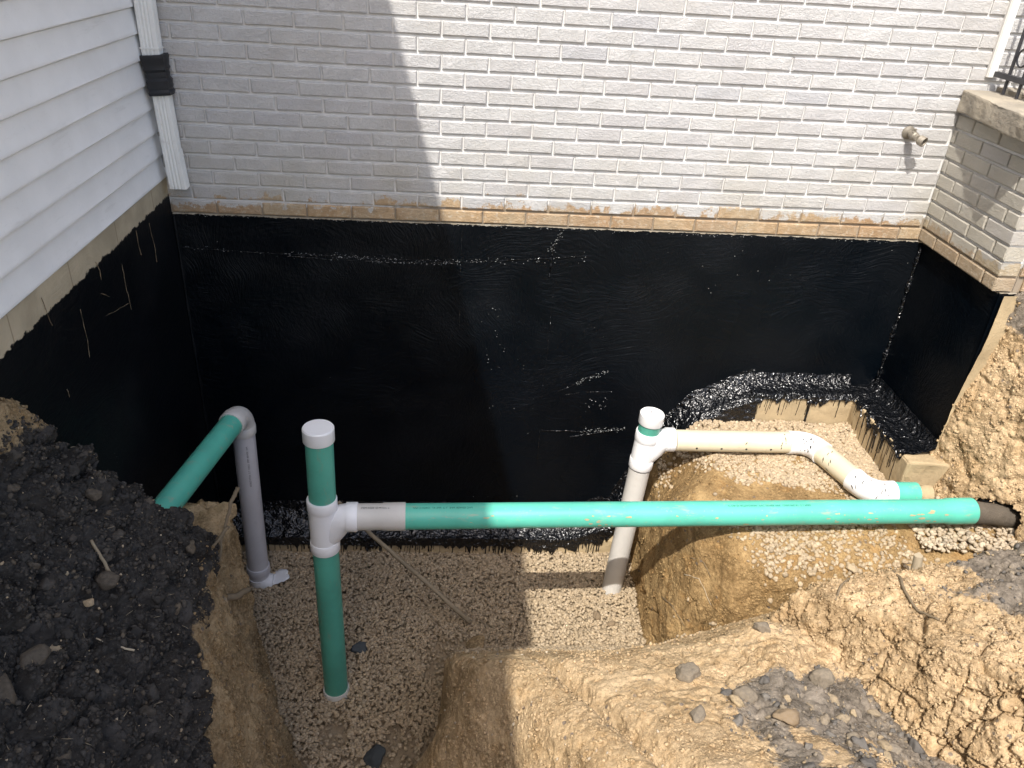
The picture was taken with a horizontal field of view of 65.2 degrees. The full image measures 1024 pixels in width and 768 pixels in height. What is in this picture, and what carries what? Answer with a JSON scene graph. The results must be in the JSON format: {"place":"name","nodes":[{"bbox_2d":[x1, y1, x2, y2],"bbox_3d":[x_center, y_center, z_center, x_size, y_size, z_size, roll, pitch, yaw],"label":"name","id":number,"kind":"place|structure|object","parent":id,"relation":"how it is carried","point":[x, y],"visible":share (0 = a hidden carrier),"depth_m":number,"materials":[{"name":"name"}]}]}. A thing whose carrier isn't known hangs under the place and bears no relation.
{"place":"outdoors","nodes":[
{"label":"outdoors","id":0,"kind":"place"},
{"bbox_2d":[0,399,302,767],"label":"soil bank","id":1,"kind":"structure","parent":0,"point":[202,704],"depth_m":2.35,"materials":[{"name":"soil"}]},
{"bbox_2d":[0,673,16,705],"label":"soil clod","id":2,"kind":"object","parent":1,"relation":"on","point":[7,691],"visible":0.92,"depth_m":1.91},
{"bbox_2d":[19,644,51,669],"bbox_3d":[-1.198,0.690,2.009,0.064,0.046,0.073,2,39,-5],"label":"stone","id":3,"kind":"object","parent":1,"relation":"on","point":[39,653],"visible":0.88,"depth_m":2.00,"materials":[{"name":"grey stone"}]},
{"bbox_2d":[50,644,61,650],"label":"stone","id":4,"kind":"object","parent":1,"relation":"on","point":[55,648],"visible":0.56,"depth_m":2.10,"materials":[{"name":"stone"}]},
{"bbox_2d":[83,598,93,606],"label":"stone","id":5,"kind":"object","parent":1,"relation":"on","point":[88,602],"visible":1,"depth_m":2.21,"materials":[{"name":"stone"}]},
{"bbox_2d":[84,488,101,500],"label":"stone","id":6,"kind":"object","parent":1,"relation":"on","point":[92,494],"visible":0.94,"depth_m":2.46,"materials":[{"name":"grey stone"}]},
{"bbox_2d":[0,435,198,767],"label":"topsoil clods","id":7,"kind":"object","parent":1,"relation":"on","point":[46,584],"visible":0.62,"depth_m":2.26,"materials":[{"name":"black soil"}]},
{"bbox_2d":[0,427,206,762],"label":"pale pebbles","id":8,"kind":"object","parent":1,"relation":"on","point":[99,608],"visible":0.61,"depth_m":2.23,"materials":[{"name":"stone"}]},
{"bbox_2d":[90,540,117,583],"bbox_3d":[-1.206,0.528,2.366,0.143,0.090,0.012,28,38,36],"label":"twig","id":9,"kind":"object","parent":1,"relation":"on","point":[102,559],"visible":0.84,"depth_m":2.37,"materials":[{"name":"brown wood"}]},
{"bbox_2d":[0,408,213,767],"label":"straw bits","id":10,"kind":"object","parent":1,"relation":"on","point":[83,633],"visible":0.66,"depth_m":2.23,"materials":[{"name":"grey plant"}]},
{"bbox_2d":[96,571,119,590],"bbox_3d":[-1.178,0.575,2.331,0.069,0.044,0.054,16,32,21],"label":"soil clod","id":11,"kind":"object","parent":1,"relation":"on","point":[107,580],"visible":1,"depth_m":2.32,"materials":[{"name":"brown soil"}]},
{"bbox_2d":[0,413,219,767],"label":"topsoil crumbs","id":12,"kind":"object","parent":1,"relation":"on","point":[46,614],"visible":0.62,"depth_m":2.24,"materials":[{"name":"black soil"}]},
{"bbox_2d":[96,638,134,650],"bbox_3d":[-1.103,0.725,2.224,0.102,0.042,0.009,5,30,1],"label":"twig","id":13,"kind":"object","parent":1,"relation":"on","point":[124,648],"visible":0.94,"depth_m":2.23,"materials":[{"name":"grey wood"}]},
{"bbox_2d":[0,397,298,767],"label":"clay crumbs","id":14,"kind":"object","parent":1,"relation":"on","point":[219,674],"visible":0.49,"depth_m":2.90,"materials":[{"name":"brown soil"}]},
{"bbox_2d":[154,406,274,588],"bbox_3d":[-1.372,0.813,3.702,0.140,1.199,0.988,6,30,4],"label":"elbow drain","id":15,"kind":"object","parent":1,"relation":"attached to","point":[236,425],"visible":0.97,"depth_m":3.83,"materials":[{"name":"grey plastic"}]},
{"bbox_2d":[212,525,229,546],"bbox_3d":[-1.109,0.634,2.977,0.025,0.068,0.322,2,30,-2],"label":"forked root","id":16,"kind":"object","parent":1,"relation":"on","point":[227,527],"visible":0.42,"depth_m":3.05,"materials":[{"name":"brown plant"}]},
{"bbox_2d":[214,502,236,520],"bbox_3d":[-1.179,0.527,3.279,0.092,0.078,0.094,-5,47,-1],"label":"stone","id":17,"kind":"object","parent":1,"relation":"on","point":[221,509],"visible":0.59,"depth_m":3.27,"materials":[{"name":"stone"}]},
{"bbox_2d":[219,487,239,561],"bbox_3d":[-1.111,0.543,3.123,0.026,0.200,0.232,7,30,6],"label":"forked root","id":18,"kind":"object","parent":1,"relation":"on","point":[234,495],"visible":0.88,"depth_m":3.12,"materials":[{"name":"brown plant"}]},
{"bbox_2d":[227,587,250,600],"bbox_3d":[-1.104,0.843,3.194,0.045,0.067,0.144,26,36,33],"label":"cut root","id":19,"kind":"object","parent":1,"relation":"in","point":[241,593],"visible":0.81,"depth_m":3.19,"materials":[{"name":"brown plant"}]},
{"bbox_2d":[241,550,645,767],"bbox_3d":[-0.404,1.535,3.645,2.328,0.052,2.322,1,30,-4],"label":"gravel","id":20,"kind":"structure","parent":0,"point":[486,567],"depth_m":4.16,"materials":[{"name":"beige gravel"}]},
{"bbox_2d":[273,569,289,584],"bbox_3d":[-1.272,1.052,4.366,0.120,0.016,0.118,-11,30,3],"label":"pipe end","id":21,"kind":"object","parent":20,"relation":"on","point":[281,575],"visible":0.89,"depth_m":4.36,"materials":[{"name":"white paint"}]},
{"bbox_2d":[351,641,367,653],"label":"stone","id":22,"kind":"object","parent":20,"relation":"on","point":[359,646],"visible":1,"depth_m":3.96,"materials":[{"name":"grey stone"}]},
{"bbox_2d":[363,744,385,767],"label":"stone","id":23,"kind":"object","parent":20,"relation":"on","point":[373,756],"visible":1,"depth_m":3.45,"materials":[{"name":"grey stone"}]},
{"bbox_2d":[338,500,471,623],"bbox_3d":[-0.554,0.918,4.141,0.798,0.509,0.038,15,32,19],"label":"stick","id":24,"kind":"object","parent":20,"relation":"on","point":[448,602],"visible":0.71,"depth_m":4.14,"materials":[{"name":"brown wood"}]},
{"bbox_2d":[0,178,1019,557],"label":"foundation wall","id":25,"kind":"structure","parent":20,"relation":"on","point":[430,362],"depth_m":4.02,"materials":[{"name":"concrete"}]},
{"bbox_2d":[0,0,166,318],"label":"siding wall","id":26,"kind":"structure","parent":25,"relation":"on","point":[81,164],"depth_m":2.67,"materials":[{"name":"white plastic"}]},
{"bbox_2d":[133,0,189,189],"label":"downspout","id":27,"kind":"object","parent":26,"relation":"attached to","point":[154,58],"visible":1,"depth_m":3.32,"materials":[{"name":"white paint"}]},
{"bbox_2d":[156,0,1023,239],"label":"brick wall","id":28,"kind":"structure","parent":25,"relation":"on","point":[783,117],"depth_m":3.53,"materials":[{"name":"white brick"}]},
{"bbox_2d":[902,126,927,146],"bbox_3d":[1.828,-1.120,3.621,0.060,0.072,0.122,-5,31,-15],"label":"hose spigot","id":29,"kind":"object","parent":28,"relation":"attached to","point":[910,132],"visible":1,"depth_m":3.60,"materials":[{"name":"beige metal"}]},
{"bbox_2d":[985,0,1020,77],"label":"trim post","id":30,"kind":"object","parent":28,"relation":"attached to","point":[1003,35],"depth_m":3.46,"materials":[{"name":"white paint"}]},
{"bbox_2d":[919,87,1023,291],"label":"porch","id":31,"kind":"object","parent":25,"relation":"on","point":[973,225],"visible":0.98,"depth_m":3.45,"materials":[{"name":"brick"}]},
{"bbox_2d":[994,29,1023,98],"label":"railing","id":32,"kind":"object","parent":31,"relation":"on","point":[1008,77],"visible":1,"depth_m":3.41,"materials":[{"name":"black metal"}]},
{"bbox_2d":[448,543,721,658],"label":"gravel","id":33,"kind":"structure","parent":20,"relation":"on","point":[574,647],"depth_m":3.68,"materials":[{"name":"beige gravel"}]},
{"bbox_2d":[593,611,600,619],"bbox_3d":[0.450,1.230,4.248,0.039,0.039,0.050,-3,42,-2],"label":"clay lump","id":34,"kind":"object","parent":20,"relation":"on","point":[596,615],"visible":1,"depth_m":4.24,"materials":[{"name":"beige soil"}]},
{"bbox_2d":[607,621,614,625],"bbox_3d":[0.521,1.260,4.210,0.041,0.029,0.037,25,36,32],"label":"clay lump","id":35,"kind":"object","parent":20,"relation":"on","point":[611,623],"visible":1,"depth_m":4.20,"materials":[{"name":"beige soil"}]},
{"bbox_2d":[302,419,979,705],"bbox_3d":[0.586,0.823,3.544,2.873,1.506,0.131,0,30,-6],"label":"drain standpipe","id":36,"kind":"object","parent":20,"relation":"on","point":[332,522],"visible":1,"depth_m":3.33,"materials":[{"name":"green plastic"}]},
{"bbox_2d":[414,613,960,767],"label":"clay mound","id":37,"kind":"object","parent":20,"relation":"on","point":[749,646],"visible":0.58,"depth_m":2.70,"materials":[{"name":"beige soil"}]},
{"bbox_2d":[465,635,484,648],"bbox_3d":[-0.169,1.228,3.748,0.096,0.067,0.126,-12,16,3],"label":"clay lump","id":38,"kind":"object","parent":37,"relation":"on","point":[475,641],"visible":0.57,"depth_m":3.74,"materials":[{"name":"brown soil"}]},
{"bbox_2d":[444,649,663,767],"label":"pale pebbles","id":39,"kind":"object","parent":37,"relation":"on","point":[596,750],"visible":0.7,"depth_m":2.78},
{"bbox_2d":[420,612,896,767],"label":"clay crumbs","id":40,"kind":"object","parent":37,"relation":"on","point":[589,653],"visible":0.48,"depth_m":2.75,"materials":[{"name":"beige soil"}]},
{"bbox_2d":[675,662,700,682],"bbox_3d":[0.606,1.000,2.757,0.089,0.070,0.094,1,30,-4],"label":"soil clod","id":41,"kind":"object","parent":37,"relation":"on","point":[688,672],"visible":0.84,"depth_m":2.73,"materials":[{"name":"grey soil"}]},
{"bbox_2d":[689,704,705,722],"bbox_3d":[0.576,1.026,2.484,0.048,0.046,0.066,-2,30,-10],"label":"soil clod","id":42,"kind":"object","parent":37,"relation":"on","point":[697,714],"visible":1,"depth_m":2.47,"materials":[{"name":"grey soil"}]},
{"bbox_2d":[732,685,757,703],"bbox_3d":[0.756,1.010,2.602,0.078,0.060,0.078,14,20,-11],"label":"soil clod","id":43,"kind":"object","parent":37,"relation":"on","point":[747,693],"visible":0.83,"depth_m":2.58,"materials":[{"name":"grey soil"}]},
{"bbox_2d":[753,622,770,632],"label":"soil clod","id":44,"kind":"object","parent":37,"relation":"on","point":[762,627],"visible":1,"depth_m":2.91,"materials":[{"name":"beige soil"}]},
{"bbox_2d":[772,708,799,726],"bbox_3d":[0.852,1.034,2.492,0.091,0.059,0.072,18,19,-13],"label":"soil clod","id":45,"kind":"object","parent":37,"relation":"on","point":[789,716],"visible":1,"depth_m":2.47,"materials":[{"name":"soil"}]},
{"bbox_2d":[809,667,834,689],"bbox_3d":[1.044,0.991,2.692,0.082,0.054,0.070,-14,47,5],"label":"soil clod","id":46,"kind":"object","parent":37,"relation":"on","point":[824,677],"visible":0.95,"depth_m":2.68,"materials":[{"name":"grey soil"}]},
{"bbox_2d":[720,664,929,767],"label":"grey clods","id":47,"kind":"object","parent":37,"relation":"on","point":[853,736],"visible":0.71,"depth_m":2.54,"materials":[{"name":"grey soil"}]},
{"bbox_2d":[721,663,941,767],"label":"grey crumbs","id":48,"kind":"object","parent":37,"relation":"on","point":[835,743],"visible":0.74,"depth_m":2.52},
{"bbox_2d":[602,407,921,596],"bbox_3d":[1.233,0.709,4.147,1.374,1.185,0.410,12,31,14],"label":"perforated drain","id":49,"kind":"object","parent":20,"relation":"on","point":[653,441],"visible":0.97,"depth_m":3.94,"materials":[{"name":"white plastic"}]},
{"bbox_2d":[629,424,1009,644],"bbox_3d":[1.750,0.943,4.031,2.105,1.006,1.351,1,30,-4],"label":"clay shelf","id":50,"kind":"object","parent":20,"relation":"on","point":[745,589],"visible":0.32,"depth_m":3.63,"materials":[{"name":"brown soil"}]},
{"bbox_2d":[654,419,939,603],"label":"gravel","id":51,"kind":"structure","parent":50,"relation":"on","point":[813,477],"depth_m":3.85,"materials":[{"name":"beige gravel"}]},
{"bbox_2d":[630,429,996,641],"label":"clay crumbs","id":52,"kind":"object","parent":50,"relation":"on","point":[723,612],"visible":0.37,"depth_m":3.76,"materials":[{"name":"brown soil"}]},
{"bbox_2d":[845,563,857,572],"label":"stone","id":53,"kind":"object","parent":50,"relation":"on","point":[851,567],"visible":0.98,"depth_m":3.41,"materials":[{"name":"stone"}]},
{"bbox_2d":[909,496,1020,553],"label":"gravel","id":54,"kind":"structure","parent":50,"relation":"on","point":[947,541],"depth_m":3.53,"materials":[{"name":"grey gravel"}]},
{"bbox_2d":[920,484,934,498],"bbox_3d":[1.904,0.514,3.698,0.068,0.099,0.100,1,30,-4],"label":"torn drain end","id":55,"kind":"object","parent":54,"relation":"on","point":[928,491],"visible":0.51,"depth_m":3.66,"materials":[{"name":"plastic"}]},
{"bbox_2d":[975,501,1020,527],"bbox_3d":[2.244,0.597,3.609,0.510,0.201,0.101,-3,30,-11],"label":"old drain pipe","id":56,"kind":"object","parent":54,"relation":"on","point":[993,514],"visible":0.52,"depth_m":3.54,"materials":[{"name":"tile"}]},
{"bbox_2d":[768,542,1023,767],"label":"clay block","id":57,"kind":"structure","parent":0,"point":[974,565],"depth_m":2.69,"materials":[{"name":"beige soil"}]},
{"bbox_2d":[835,578,849,599],"bbox_3d":[1.222,0.759,2.970,0.018,0.037,0.185,24,35,31],"label":"surface root","id":58,"kind":"object","parent":57,"relation":"on","point":[842,584],"visible":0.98,"depth_m":2.96,"materials":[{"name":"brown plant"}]},
{"bbox_2d":[769,562,1023,767],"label":"clay crumbs","id":59,"kind":"object","parent":57,"relation":"on","point":[948,669],"visible":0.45,"depth_m":2.67,"materials":[{"name":"beige soil"}]},
{"bbox_2d":[890,568,939,620],"bbox_3d":[1.425,0.750,2.872,0.040,0.110,0.355,4,30,0],"label":"surface root","id":60,"kind":"object","parent":57,"relation":"on","point":[909,597],"visible":0.98,"depth_m":2.83,"materials":[{"name":"brown plant"}]},
{"bbox_2d":[910,553,922,569],"bbox_3d":[1.666,0.754,3.295,0.050,0.120,0.039,26,37,34],"label":"root stub","id":61,"kind":"object","parent":57,"relation":"on","point":[917,561],"visible":0.63,"depth_m":3.27,"materials":[{"name":"beige wood"}]},
{"bbox_2d":[936,541,1023,613],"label":"grey crumbs","id":62,"kind":"object","parent":57,"relation":"on","point":[1001,600],"visible":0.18,"depth_m":2.90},
{"bbox_2d":[931,291,1023,541],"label":"cut bank","id":63,"kind":"structure","parent":0,"point":[970,429],"depth_m":3.53,"materials":[{"name":"brown soil"}]},
{"bbox_2d":[929,302,1023,541],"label":"clay crumbs","id":64,"kind":"object","parent":63,"relation":"on","point":[997,429],"visible":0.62,"depth_m":3.53,"materials":[{"name":"brown soil"}]}
]}

